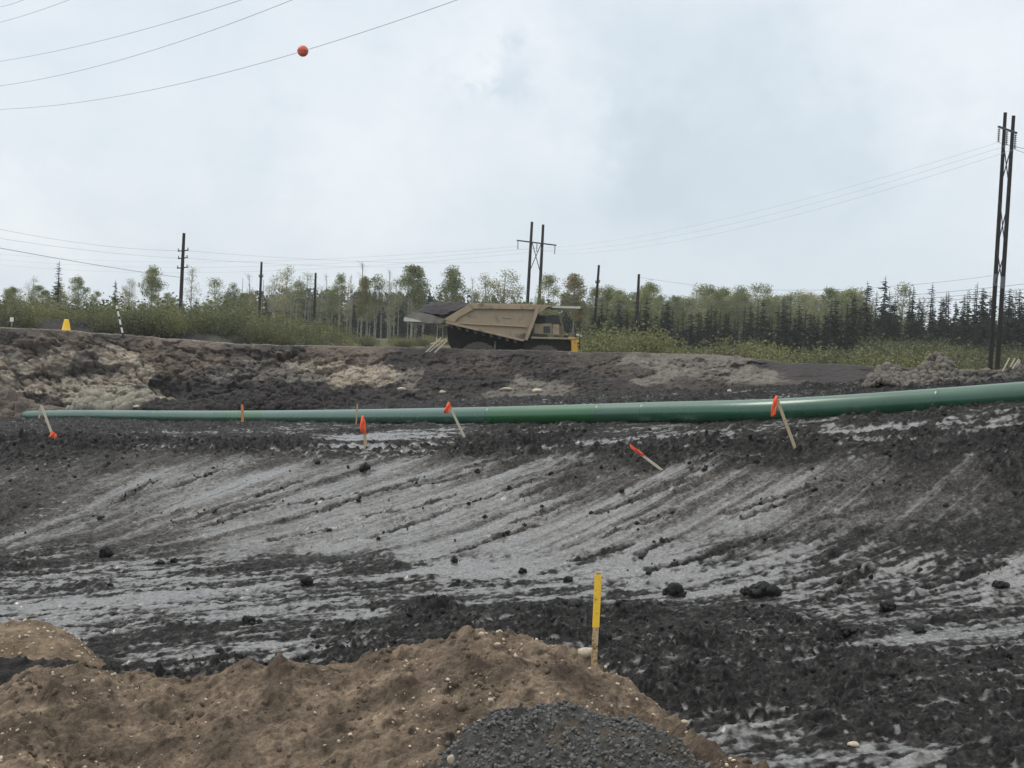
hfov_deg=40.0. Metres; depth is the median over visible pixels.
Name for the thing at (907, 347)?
shrub
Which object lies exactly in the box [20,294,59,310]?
willow shrub
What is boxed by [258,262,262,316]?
utility pole
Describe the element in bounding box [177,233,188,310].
utility pole
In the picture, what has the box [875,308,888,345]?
spruce tree
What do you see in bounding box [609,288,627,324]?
aspen tree
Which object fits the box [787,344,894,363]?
shrub
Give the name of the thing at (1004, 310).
spruce tree
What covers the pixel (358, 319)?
bare tree
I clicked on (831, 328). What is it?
spruce tree
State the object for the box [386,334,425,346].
willow shrub
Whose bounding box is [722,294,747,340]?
aspen tree
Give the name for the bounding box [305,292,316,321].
bare tree
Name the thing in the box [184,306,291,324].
willow shrub
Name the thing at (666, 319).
spruce tree
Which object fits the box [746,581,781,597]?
mud clod
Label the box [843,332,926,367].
shrub
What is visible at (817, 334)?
spruce tree
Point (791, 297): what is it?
aspen tree
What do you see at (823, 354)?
shrub
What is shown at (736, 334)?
spruce tree
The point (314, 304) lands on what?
utility pole
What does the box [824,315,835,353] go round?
spruce tree
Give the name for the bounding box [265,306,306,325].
willow shrub
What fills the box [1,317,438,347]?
terrain berm
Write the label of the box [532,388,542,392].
stone
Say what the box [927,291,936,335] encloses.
spruce tree
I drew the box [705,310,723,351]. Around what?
spruce tree
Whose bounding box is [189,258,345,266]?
power wire
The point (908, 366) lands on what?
shrub
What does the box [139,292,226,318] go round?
shrub
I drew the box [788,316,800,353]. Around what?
spruce tree
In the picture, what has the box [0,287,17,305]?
aspen tree
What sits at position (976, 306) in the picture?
spruce tree
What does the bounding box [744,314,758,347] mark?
spruce tree
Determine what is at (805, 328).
spruce tree
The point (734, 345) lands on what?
willow shrub
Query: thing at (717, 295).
aspen tree
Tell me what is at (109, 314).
willow shrub
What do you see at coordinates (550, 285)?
aspen tree
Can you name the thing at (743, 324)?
spruce tree
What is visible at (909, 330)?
spruce tree
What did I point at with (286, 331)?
shrub
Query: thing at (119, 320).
striped pole
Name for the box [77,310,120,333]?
shrub
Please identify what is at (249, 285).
bare tree
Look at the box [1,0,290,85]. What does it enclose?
power wire
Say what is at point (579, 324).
spruce tree
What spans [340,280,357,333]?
birch tree
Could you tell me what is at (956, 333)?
spruce tree
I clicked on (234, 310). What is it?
shrub
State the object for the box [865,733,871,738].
stone
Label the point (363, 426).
survey stake
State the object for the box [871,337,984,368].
shrub
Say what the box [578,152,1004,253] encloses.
power wire
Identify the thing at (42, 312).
willow shrub
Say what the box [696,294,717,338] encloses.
aspen tree
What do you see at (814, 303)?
aspen tree
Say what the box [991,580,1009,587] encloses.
mud clod
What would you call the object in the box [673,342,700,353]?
shrub
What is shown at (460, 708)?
soil crumbs
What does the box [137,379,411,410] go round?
dirt pile
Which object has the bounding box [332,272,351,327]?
aspen tree
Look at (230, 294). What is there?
aspen tree
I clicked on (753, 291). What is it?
aspen tree
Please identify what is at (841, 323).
spruce tree
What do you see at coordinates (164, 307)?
shrub
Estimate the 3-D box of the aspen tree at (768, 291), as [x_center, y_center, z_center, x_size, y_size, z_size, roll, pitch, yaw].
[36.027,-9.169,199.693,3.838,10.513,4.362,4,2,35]
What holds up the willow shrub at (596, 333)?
on the terrain plain
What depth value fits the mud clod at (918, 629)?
21.94 m
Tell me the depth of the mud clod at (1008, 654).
20.00 m
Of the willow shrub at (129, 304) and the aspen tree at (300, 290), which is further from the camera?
the aspen tree at (300, 290)
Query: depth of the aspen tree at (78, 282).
175.64 m
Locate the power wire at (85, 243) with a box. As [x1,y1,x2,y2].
[0,229,174,250]
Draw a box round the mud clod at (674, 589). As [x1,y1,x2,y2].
[662,582,686,596]
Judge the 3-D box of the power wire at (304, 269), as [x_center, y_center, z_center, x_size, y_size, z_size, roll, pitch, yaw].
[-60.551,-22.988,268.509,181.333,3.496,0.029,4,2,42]
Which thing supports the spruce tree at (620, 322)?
on the terrain plain
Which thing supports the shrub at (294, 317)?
on the terrain plain
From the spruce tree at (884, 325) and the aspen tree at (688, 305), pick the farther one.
the aspen tree at (688, 305)
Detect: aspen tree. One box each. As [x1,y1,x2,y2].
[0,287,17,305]
[5,286,18,305]
[12,287,24,301]
[25,285,44,304]
[37,289,52,304]
[50,284,68,302]
[67,276,93,306]
[89,290,103,307]
[119,278,137,307]
[137,264,169,305]
[147,296,161,311]
[161,292,177,308]
[200,277,229,310]
[202,300,215,310]
[221,298,232,310]
[225,282,242,310]
[231,291,250,314]
[244,289,262,315]
[251,299,258,314]
[271,294,284,318]
[272,266,299,318]
[289,280,308,322]
[293,303,305,321]
[308,296,323,320]
[317,289,344,326]
[324,286,343,318]
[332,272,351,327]
[342,301,356,320]
[355,276,371,335]
[359,296,379,334]
[364,273,388,337]
[385,307,395,337]
[393,263,432,336]
[406,305,418,336]
[407,299,421,337]
[433,264,471,301]
[469,273,499,303]
[469,292,478,302]
[484,269,525,303]
[508,285,530,303]
[529,272,561,315]
[557,273,589,331]
[579,299,588,332]
[582,285,606,324]
[584,295,602,328]
[588,285,619,321]
[592,295,621,325]
[604,293,627,325]
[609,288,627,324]
[612,294,633,324]
[623,300,642,327]
[627,290,641,325]
[630,279,662,322]
[639,285,665,332]
[651,302,662,331]
[655,294,670,321]
[658,295,686,329]
[659,299,682,327]
[666,295,691,325]
[669,298,687,345]
[674,296,704,340]
[686,290,705,332]
[689,282,713,329]
[694,284,728,335]
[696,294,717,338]
[701,291,725,332]
[712,285,735,327]
[716,295,742,334]
[722,285,754,340]
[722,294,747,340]
[723,289,756,343]
[740,296,760,331]
[741,282,770,335]
[752,283,777,321]
[753,295,780,329]
[765,293,781,337]
[769,294,792,329]
[776,292,801,328]
[782,289,802,329]
[786,292,810,328]
[788,288,818,336]
[792,295,821,337]
[795,294,814,333]
[807,294,828,339]
[811,286,842,328]
[823,295,854,337]
[829,291,848,341]
[837,287,874,326]
[842,287,876,326]
[893,281,917,333]
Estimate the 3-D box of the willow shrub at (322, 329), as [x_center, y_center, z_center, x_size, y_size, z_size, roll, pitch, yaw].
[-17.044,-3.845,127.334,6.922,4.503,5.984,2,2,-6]
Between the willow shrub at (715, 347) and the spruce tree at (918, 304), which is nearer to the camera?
the willow shrub at (715, 347)
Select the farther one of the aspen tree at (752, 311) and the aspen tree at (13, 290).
the aspen tree at (752, 311)
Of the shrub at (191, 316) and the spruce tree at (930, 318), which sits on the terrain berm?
the shrub at (191, 316)
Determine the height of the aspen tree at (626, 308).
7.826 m
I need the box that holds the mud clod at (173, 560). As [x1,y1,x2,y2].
[170,558,177,562]
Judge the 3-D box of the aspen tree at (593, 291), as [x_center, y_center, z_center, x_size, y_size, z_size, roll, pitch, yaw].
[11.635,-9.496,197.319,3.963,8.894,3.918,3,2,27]
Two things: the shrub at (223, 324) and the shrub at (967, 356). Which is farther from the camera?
the shrub at (967, 356)
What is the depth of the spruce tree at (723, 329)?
175.67 m
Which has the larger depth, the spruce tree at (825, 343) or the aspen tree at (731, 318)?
the aspen tree at (731, 318)
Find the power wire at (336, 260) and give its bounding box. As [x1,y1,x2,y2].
[195,251,511,262]
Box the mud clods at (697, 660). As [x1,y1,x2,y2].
[1,400,1023,711]
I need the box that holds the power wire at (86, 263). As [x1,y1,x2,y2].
[1,248,179,277]
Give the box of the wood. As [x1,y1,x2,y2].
[234,280,1003,346]
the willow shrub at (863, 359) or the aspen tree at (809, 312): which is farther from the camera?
the aspen tree at (809, 312)
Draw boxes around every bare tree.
[245,274,254,304]
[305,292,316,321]
[323,273,328,326]
[346,275,355,333]
[348,289,356,336]
[350,290,360,336]
[353,262,367,337]
[364,301,370,336]
[384,271,392,338]
[400,291,410,336]
[1010,288,1021,316]
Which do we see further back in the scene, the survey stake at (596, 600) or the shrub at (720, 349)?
the shrub at (720, 349)
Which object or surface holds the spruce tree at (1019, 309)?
on the terrain plain
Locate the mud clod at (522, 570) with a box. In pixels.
[518,567,526,573]
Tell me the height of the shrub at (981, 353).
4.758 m
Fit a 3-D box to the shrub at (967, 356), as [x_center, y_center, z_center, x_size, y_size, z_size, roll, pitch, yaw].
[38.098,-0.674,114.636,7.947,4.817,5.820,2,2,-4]
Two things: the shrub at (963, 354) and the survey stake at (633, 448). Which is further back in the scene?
the shrub at (963, 354)
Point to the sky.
(458, 126)
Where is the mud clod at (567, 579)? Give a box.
[563,576,572,582]
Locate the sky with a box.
[0,0,1023,327]
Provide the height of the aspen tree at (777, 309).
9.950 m
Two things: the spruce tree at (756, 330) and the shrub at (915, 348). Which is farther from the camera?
the spruce tree at (756, 330)
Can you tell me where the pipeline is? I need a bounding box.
[20,382,1023,423]
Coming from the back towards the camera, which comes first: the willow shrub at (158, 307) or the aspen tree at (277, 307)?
the aspen tree at (277, 307)
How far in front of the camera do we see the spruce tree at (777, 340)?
167.83 m
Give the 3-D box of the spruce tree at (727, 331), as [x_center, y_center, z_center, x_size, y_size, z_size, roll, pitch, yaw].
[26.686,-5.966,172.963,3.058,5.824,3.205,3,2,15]
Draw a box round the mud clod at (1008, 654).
[1002,650,1012,657]
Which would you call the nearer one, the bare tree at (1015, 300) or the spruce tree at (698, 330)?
the spruce tree at (698, 330)
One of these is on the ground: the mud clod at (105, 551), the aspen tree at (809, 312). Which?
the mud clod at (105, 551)
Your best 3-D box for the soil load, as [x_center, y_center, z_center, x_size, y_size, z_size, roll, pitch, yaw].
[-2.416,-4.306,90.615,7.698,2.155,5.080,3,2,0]
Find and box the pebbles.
[0,618,769,767]
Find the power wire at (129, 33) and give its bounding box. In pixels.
[4,0,239,60]
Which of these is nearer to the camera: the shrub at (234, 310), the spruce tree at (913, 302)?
the shrub at (234, 310)
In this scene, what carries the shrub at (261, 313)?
on the terrain plain
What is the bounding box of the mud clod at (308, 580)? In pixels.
[300,575,313,586]
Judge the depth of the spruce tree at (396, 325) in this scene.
217.85 m
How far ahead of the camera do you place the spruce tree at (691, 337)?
169.41 m
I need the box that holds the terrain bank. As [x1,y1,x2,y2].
[0,327,1006,408]
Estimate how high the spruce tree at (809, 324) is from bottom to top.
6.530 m
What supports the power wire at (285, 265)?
hanging from the twin pole pylon at (542, 243)
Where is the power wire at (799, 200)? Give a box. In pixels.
[537,142,997,248]
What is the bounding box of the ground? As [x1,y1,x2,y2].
[0,371,1023,767]
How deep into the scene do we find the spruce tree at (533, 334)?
206.07 m
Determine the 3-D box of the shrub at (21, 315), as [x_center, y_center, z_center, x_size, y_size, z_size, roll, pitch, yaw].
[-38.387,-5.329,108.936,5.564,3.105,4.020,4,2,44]
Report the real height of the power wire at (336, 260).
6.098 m
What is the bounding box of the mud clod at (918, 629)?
[911,625,926,633]
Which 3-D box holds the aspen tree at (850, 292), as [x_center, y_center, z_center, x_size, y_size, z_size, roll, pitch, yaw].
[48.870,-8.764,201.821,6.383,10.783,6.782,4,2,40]
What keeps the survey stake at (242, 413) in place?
on the ground
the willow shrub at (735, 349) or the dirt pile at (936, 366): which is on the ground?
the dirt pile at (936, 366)
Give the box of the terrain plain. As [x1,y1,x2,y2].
[342,337,450,347]
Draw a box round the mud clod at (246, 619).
[241,615,255,624]
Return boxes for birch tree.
[19,285,32,302]
[23,276,38,300]
[183,266,201,309]
[262,286,277,317]
[264,274,283,314]
[268,284,281,316]
[283,286,302,317]
[294,272,316,319]
[316,284,328,319]
[334,295,345,326]
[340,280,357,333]
[369,289,384,336]
[376,283,389,338]
[383,282,400,338]
[386,278,406,336]
[392,275,404,334]
[433,290,442,338]
[915,296,929,323]
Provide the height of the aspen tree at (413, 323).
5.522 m
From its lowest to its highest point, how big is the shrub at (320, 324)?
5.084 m
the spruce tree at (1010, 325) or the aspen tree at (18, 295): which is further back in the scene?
the aspen tree at (18, 295)
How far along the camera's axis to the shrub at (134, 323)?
106.98 m
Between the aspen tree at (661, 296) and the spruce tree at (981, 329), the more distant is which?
the aspen tree at (661, 296)
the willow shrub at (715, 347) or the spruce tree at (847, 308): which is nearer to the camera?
the willow shrub at (715, 347)
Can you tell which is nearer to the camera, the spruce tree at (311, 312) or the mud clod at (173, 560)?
the mud clod at (173, 560)
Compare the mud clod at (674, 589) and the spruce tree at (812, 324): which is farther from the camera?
the spruce tree at (812, 324)
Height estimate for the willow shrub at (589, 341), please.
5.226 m
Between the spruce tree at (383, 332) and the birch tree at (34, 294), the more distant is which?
the spruce tree at (383, 332)
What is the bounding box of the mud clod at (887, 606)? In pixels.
[878,600,896,611]
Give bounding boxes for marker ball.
[297,45,308,56]
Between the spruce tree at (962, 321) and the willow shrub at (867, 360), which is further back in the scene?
the spruce tree at (962, 321)
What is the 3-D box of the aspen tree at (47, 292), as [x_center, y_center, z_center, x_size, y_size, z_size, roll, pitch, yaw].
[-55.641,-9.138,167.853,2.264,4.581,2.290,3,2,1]
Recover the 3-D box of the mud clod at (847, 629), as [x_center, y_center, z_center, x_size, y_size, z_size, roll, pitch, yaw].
[5.300,3.836,22.040,0.378,0.183,0.389,3,2,0]
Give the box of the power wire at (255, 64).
[14,0,455,108]
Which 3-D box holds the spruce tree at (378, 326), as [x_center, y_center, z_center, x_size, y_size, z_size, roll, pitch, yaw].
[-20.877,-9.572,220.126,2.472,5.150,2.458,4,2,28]
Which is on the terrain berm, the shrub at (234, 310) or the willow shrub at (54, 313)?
the willow shrub at (54, 313)
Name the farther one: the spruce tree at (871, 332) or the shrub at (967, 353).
the spruce tree at (871, 332)
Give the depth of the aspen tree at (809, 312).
209.92 m
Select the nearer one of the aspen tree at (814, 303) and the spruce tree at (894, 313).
the spruce tree at (894, 313)
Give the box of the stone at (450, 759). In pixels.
[447,754,453,763]
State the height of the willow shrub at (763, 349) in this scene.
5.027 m
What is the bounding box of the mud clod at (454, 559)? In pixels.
[451,556,457,562]
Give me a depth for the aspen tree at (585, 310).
209.97 m
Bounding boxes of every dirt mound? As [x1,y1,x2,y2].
[0,620,105,667]
[0,625,769,767]
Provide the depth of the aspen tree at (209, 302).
174.46 m
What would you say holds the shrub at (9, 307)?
on the terrain berm
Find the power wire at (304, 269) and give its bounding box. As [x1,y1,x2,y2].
[7,250,547,272]
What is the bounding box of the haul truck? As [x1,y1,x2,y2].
[404,303,581,351]
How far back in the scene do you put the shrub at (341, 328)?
136.82 m
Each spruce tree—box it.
[50,261,64,301]
[112,279,117,307]
[262,303,268,320]
[309,296,313,326]
[338,296,344,332]
[347,292,359,336]
[368,302,382,333]
[370,310,384,337]
[381,312,385,338]
[390,304,405,336]
[399,302,406,338]
[404,323,417,338]
[422,291,431,338]
[433,324,441,338]
[528,302,535,337]
[563,310,568,337]
[567,310,572,332]
[574,320,582,339]
[587,315,593,341]
[593,304,607,333]
[605,304,609,332]
[606,311,616,334]
[613,304,621,337]
[613,304,624,332]
[622,312,631,339]
[629,320,635,337]
[632,302,640,326]
[638,306,642,333]
[640,297,652,337]
[651,316,660,339]
[657,310,666,341]
[658,300,675,349]
[675,319,680,348]
[677,311,686,347]
[683,312,699,351]
[693,312,704,348]
[700,309,711,352]
[704,307,714,352]
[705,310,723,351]
[717,315,731,350]
[719,313,735,351]
[731,320,736,343]
[733,322,741,348]
[736,305,747,343]
[743,303,754,343]
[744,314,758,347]
[750,300,764,344]
[753,299,770,346]
[762,317,774,346]
[767,318,774,345]
[772,306,783,351]
[773,302,794,357]
[779,300,787,345]
[787,303,792,346]
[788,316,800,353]
[789,304,809,354]
[801,308,810,347]
[803,314,814,348]
[806,314,816,354]
[808,316,822,351]
[816,314,830,353]
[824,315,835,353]
[826,303,836,350]
[827,297,846,350]
[834,299,863,358]
[837,310,842,341]
[839,303,850,345]
[848,294,860,328]
[859,281,873,357]
[868,303,875,335]
[869,296,882,351]
[870,279,889,344]
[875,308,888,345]
[879,303,901,346]
[885,300,904,343]
[886,290,892,312]
[892,301,899,330]
[893,315,904,344]
[902,294,918,345]
[903,287,912,342]
[909,307,929,351]
[910,286,917,331]
[915,300,924,337]
[925,285,935,345]
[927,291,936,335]
[928,307,935,344]
[930,300,948,348]
[937,293,952,348]
[937,299,949,346]
[943,294,950,330]
[944,302,962,348]
[957,297,970,351]
[960,306,975,350]
[962,291,977,348]
[968,289,994,351]
[970,289,990,357]
[971,285,979,333]
[985,298,996,353]
[988,300,997,348]
[994,289,1021,354]
[995,295,1007,349]
[995,310,1007,355]
[1006,297,1018,352]
[1014,290,1023,348]
[1014,306,1023,351]
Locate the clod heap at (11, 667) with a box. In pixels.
[0,655,77,685]
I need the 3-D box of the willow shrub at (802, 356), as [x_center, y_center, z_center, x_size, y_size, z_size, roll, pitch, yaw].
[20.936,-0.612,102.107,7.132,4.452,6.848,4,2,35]
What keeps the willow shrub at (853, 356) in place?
on the terrain plain
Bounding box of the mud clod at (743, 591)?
[739,586,747,594]
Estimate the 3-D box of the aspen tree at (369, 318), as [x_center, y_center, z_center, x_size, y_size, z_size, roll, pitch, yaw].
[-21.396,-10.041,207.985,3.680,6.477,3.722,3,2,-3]
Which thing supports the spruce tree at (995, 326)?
on the terrain plain
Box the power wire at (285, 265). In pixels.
[0,249,521,266]
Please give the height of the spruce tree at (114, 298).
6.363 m
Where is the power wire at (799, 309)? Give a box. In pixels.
[564,293,1022,310]
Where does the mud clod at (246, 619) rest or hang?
on the ground
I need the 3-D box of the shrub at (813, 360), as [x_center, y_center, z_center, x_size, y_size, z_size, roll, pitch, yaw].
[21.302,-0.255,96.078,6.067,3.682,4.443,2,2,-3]
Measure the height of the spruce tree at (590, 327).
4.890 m
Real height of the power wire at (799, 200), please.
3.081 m
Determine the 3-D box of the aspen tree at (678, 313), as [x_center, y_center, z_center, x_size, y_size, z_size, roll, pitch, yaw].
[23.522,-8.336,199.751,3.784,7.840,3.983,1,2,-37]
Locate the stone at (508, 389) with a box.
[499,387,513,391]
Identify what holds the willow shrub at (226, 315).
on the terrain berm
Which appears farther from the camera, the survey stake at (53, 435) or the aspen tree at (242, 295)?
the aspen tree at (242, 295)
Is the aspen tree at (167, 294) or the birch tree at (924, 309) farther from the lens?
the birch tree at (924, 309)
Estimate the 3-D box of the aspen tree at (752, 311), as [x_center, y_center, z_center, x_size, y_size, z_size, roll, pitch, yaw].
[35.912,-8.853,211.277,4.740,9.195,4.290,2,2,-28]
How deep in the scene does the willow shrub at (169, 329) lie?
106.96 m
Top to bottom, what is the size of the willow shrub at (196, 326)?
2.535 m
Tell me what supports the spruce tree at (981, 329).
on the terrain plain
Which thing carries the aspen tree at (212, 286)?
on the terrain plain
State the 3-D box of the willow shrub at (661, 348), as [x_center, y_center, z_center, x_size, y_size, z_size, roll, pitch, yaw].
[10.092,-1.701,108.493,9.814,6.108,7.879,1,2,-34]
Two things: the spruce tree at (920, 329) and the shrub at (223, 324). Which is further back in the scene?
the spruce tree at (920, 329)
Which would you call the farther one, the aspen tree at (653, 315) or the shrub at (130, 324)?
the aspen tree at (653, 315)
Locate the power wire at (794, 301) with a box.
[569,284,1020,302]
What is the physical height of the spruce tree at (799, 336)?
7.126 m
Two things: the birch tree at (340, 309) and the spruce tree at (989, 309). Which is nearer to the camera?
the spruce tree at (989, 309)
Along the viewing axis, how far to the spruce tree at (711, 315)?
176.55 m
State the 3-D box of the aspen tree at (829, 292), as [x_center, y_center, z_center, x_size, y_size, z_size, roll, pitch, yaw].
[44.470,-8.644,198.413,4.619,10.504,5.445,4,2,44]
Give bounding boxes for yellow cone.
[62,319,70,330]
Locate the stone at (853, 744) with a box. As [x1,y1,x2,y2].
[847,741,858,746]
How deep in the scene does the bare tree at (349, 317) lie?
203.85 m
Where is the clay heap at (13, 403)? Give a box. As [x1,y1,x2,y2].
[0,387,64,418]
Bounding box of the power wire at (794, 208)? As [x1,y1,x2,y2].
[548,146,1003,251]
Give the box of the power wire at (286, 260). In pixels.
[5,246,516,261]
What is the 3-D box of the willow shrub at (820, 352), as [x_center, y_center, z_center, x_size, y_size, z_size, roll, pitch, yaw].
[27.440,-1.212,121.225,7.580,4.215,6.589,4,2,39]
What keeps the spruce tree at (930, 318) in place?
on the terrain plain
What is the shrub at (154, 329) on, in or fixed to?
on the terrain berm
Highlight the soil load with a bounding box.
[416,302,527,318]
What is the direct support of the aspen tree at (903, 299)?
on the terrain plain
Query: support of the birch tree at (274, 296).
on the terrain plain
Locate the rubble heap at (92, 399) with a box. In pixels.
[65,388,159,409]
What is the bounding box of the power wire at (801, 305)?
[565,289,1021,306]
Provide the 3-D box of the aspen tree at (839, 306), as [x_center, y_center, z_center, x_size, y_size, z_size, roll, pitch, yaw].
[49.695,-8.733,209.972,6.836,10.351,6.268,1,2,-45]
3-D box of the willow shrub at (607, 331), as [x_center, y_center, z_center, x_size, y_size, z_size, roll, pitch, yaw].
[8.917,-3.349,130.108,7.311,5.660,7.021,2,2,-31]
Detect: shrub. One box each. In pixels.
[0,297,27,317]
[0,298,33,311]
[0,298,38,327]
[0,305,29,327]
[8,294,69,313]
[9,291,75,311]
[19,309,50,327]
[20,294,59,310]
[23,294,74,311]
[26,292,91,316]
[31,299,67,317]
[32,305,60,317]
[37,302,70,319]
[39,295,90,310]
[42,308,92,325]
[53,299,142,316]
[66,303,99,319]
[70,295,157,316]
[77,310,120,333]
[84,301,132,318]
[92,302,125,327]
[95,292,139,314]
[108,300,138,318]
[108,301,182,335]
[109,307,155,334]
[126,295,207,317]
[129,304,190,336]
[132,300,188,316]
[133,303,165,321]
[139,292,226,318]
[141,304,188,338]
[147,300,192,314]
[158,308,254,320]
[163,308,186,327]
[164,296,241,316]
[172,313,218,334]
[174,298,209,314]
[174,302,281,330]
[180,303,226,329]
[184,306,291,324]
[190,302,258,336]
[199,300,234,317]
[200,299,281,323]
[210,307,304,329]
[211,308,240,325]
[223,308,274,331]
[227,316,284,344]
[234,306,279,322]
[246,320,319,345]
[247,325,305,345]
[263,311,322,330]
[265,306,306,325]
[288,317,361,344]
[290,328,332,344]
[294,311,346,342]
[298,318,360,345]
[311,327,352,345]
[321,340,352,345]
[355,335,381,346]
[360,334,375,339]
[384,334,400,344]
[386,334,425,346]
[397,337,413,346]
[409,335,431,345]
[421,334,448,344]
[439,336,448,344]
[564,321,636,351]
[564,323,603,339]
[570,320,630,350]
[572,326,617,352]
[576,329,612,347]
[577,323,649,352]
[580,325,669,353]
[587,321,637,344]
[596,321,630,340]
[598,332,670,352]
[604,322,689,353]
[610,329,673,352]
[611,324,700,351]
[619,319,670,350]
[628,336,686,353]
[645,329,688,350]
[667,343,704,353]
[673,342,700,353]
[679,330,767,358]
[694,337,731,354]
[697,334,780,358]
[706,340,761,353]
[707,347,765,357]
[708,345,755,355]
[725,333,783,361]
[728,342,789,360]
[730,333,780,350]
[737,339,787,361]
[744,345,790,362]
[745,340,798,362]
[761,342,837,363]
[762,346,792,361]
[774,340,881,365]
[780,346,830,362]
[786,348,848,363]
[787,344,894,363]
[793,353,827,363]
[801,346,842,361]
[802,344,848,354]
[837,349,881,365]
[840,346,913,366]
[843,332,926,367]
[847,350,889,365]
[849,332,906,357]
[854,353,921,367]
[866,335,993,368]
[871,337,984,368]
[877,345,920,365]
[879,338,915,362]
[881,337,948,352]
[884,351,974,368]
[893,346,975,369]
[894,346,956,367]
[902,338,965,353]
[907,332,960,356]
[915,356,981,369]
[933,342,984,364]
[941,348,981,366]
[947,346,1014,369]
[954,340,987,361]
[956,362,1001,369]
[969,340,1017,364]
[972,343,1023,369]
[981,343,1023,366]
[981,346,1023,363]
[994,350,1023,365]
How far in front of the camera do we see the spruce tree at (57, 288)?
171.72 m
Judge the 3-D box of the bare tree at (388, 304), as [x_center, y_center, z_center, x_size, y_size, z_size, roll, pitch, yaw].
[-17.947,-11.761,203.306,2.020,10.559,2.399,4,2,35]
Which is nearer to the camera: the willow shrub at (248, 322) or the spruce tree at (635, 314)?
the willow shrub at (248, 322)
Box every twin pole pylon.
[517,222,555,340]
[988,112,1016,369]
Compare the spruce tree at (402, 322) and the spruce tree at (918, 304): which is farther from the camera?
the spruce tree at (402, 322)
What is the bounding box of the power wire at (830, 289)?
[640,276,986,289]
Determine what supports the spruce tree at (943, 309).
on the terrain plain
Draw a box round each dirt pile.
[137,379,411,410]
[861,352,963,386]
[958,364,1023,383]
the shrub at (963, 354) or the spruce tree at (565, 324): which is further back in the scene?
the spruce tree at (565, 324)
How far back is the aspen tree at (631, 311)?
187.99 m
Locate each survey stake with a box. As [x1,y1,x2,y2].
[38,405,56,438]
[241,404,243,421]
[355,404,357,424]
[360,416,366,447]
[443,402,464,437]
[591,572,601,666]
[630,445,662,470]
[771,395,795,448]
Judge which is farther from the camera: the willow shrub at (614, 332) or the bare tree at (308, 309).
the bare tree at (308, 309)
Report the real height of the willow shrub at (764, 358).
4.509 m
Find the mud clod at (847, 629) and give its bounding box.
[837,622,863,635]
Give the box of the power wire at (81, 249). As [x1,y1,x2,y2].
[0,238,169,257]
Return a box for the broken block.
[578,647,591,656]
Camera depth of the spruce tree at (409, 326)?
219.96 m
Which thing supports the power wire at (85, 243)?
attached to the utility pole at (182, 258)
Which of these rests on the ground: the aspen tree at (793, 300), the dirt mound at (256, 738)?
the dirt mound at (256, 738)
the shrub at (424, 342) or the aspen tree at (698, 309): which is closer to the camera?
the shrub at (424, 342)
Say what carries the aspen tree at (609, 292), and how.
on the terrain plain
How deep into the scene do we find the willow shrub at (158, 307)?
153.70 m
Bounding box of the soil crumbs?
[0,629,751,767]
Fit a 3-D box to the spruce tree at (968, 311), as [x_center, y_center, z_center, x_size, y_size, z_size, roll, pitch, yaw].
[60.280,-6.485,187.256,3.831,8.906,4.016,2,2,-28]
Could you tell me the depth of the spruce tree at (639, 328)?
178.23 m
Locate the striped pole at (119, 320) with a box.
[116,304,123,335]
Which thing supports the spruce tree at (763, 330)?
on the terrain plain
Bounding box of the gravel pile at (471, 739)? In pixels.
[442,700,699,767]
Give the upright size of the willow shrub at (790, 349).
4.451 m
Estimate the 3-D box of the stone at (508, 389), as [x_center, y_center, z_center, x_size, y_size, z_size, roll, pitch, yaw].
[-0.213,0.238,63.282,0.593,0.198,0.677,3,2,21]
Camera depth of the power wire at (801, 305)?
147.99 m
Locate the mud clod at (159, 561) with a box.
[154,559,164,563]
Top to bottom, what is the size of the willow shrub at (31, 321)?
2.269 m
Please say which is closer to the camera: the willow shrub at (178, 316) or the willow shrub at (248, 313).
the willow shrub at (178, 316)
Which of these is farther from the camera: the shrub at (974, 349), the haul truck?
the shrub at (974, 349)
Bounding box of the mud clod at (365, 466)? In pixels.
[359,462,370,472]
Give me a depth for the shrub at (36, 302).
147.11 m
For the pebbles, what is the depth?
16.88 m
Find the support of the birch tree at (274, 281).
on the terrain plain
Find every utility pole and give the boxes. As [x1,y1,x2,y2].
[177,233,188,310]
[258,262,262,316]
[313,273,316,320]
[592,265,599,334]
[635,274,639,328]
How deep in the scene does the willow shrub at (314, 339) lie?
109.42 m
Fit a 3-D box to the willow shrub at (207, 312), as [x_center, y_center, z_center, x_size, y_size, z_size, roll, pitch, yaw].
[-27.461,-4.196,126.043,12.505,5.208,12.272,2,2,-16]
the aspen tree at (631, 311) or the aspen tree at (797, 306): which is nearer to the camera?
the aspen tree at (631, 311)
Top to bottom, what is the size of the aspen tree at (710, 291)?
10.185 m
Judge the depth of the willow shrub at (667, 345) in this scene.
107.90 m
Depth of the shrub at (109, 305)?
127.90 m
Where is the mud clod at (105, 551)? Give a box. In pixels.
[99,546,113,557]
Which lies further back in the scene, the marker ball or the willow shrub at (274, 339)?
the willow shrub at (274, 339)
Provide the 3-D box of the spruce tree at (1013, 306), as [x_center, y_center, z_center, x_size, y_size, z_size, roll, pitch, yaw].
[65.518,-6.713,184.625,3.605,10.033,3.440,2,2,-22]
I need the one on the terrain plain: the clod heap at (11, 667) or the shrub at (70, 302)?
the shrub at (70, 302)
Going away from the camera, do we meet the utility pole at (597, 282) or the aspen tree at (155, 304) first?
the utility pole at (597, 282)
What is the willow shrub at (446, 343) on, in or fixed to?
on the terrain plain
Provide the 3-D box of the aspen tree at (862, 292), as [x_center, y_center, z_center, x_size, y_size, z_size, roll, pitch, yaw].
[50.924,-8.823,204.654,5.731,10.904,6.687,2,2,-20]
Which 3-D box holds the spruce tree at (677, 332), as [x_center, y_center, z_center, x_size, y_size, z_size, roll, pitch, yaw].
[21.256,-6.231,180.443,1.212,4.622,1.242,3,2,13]
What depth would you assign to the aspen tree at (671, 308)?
198.69 m

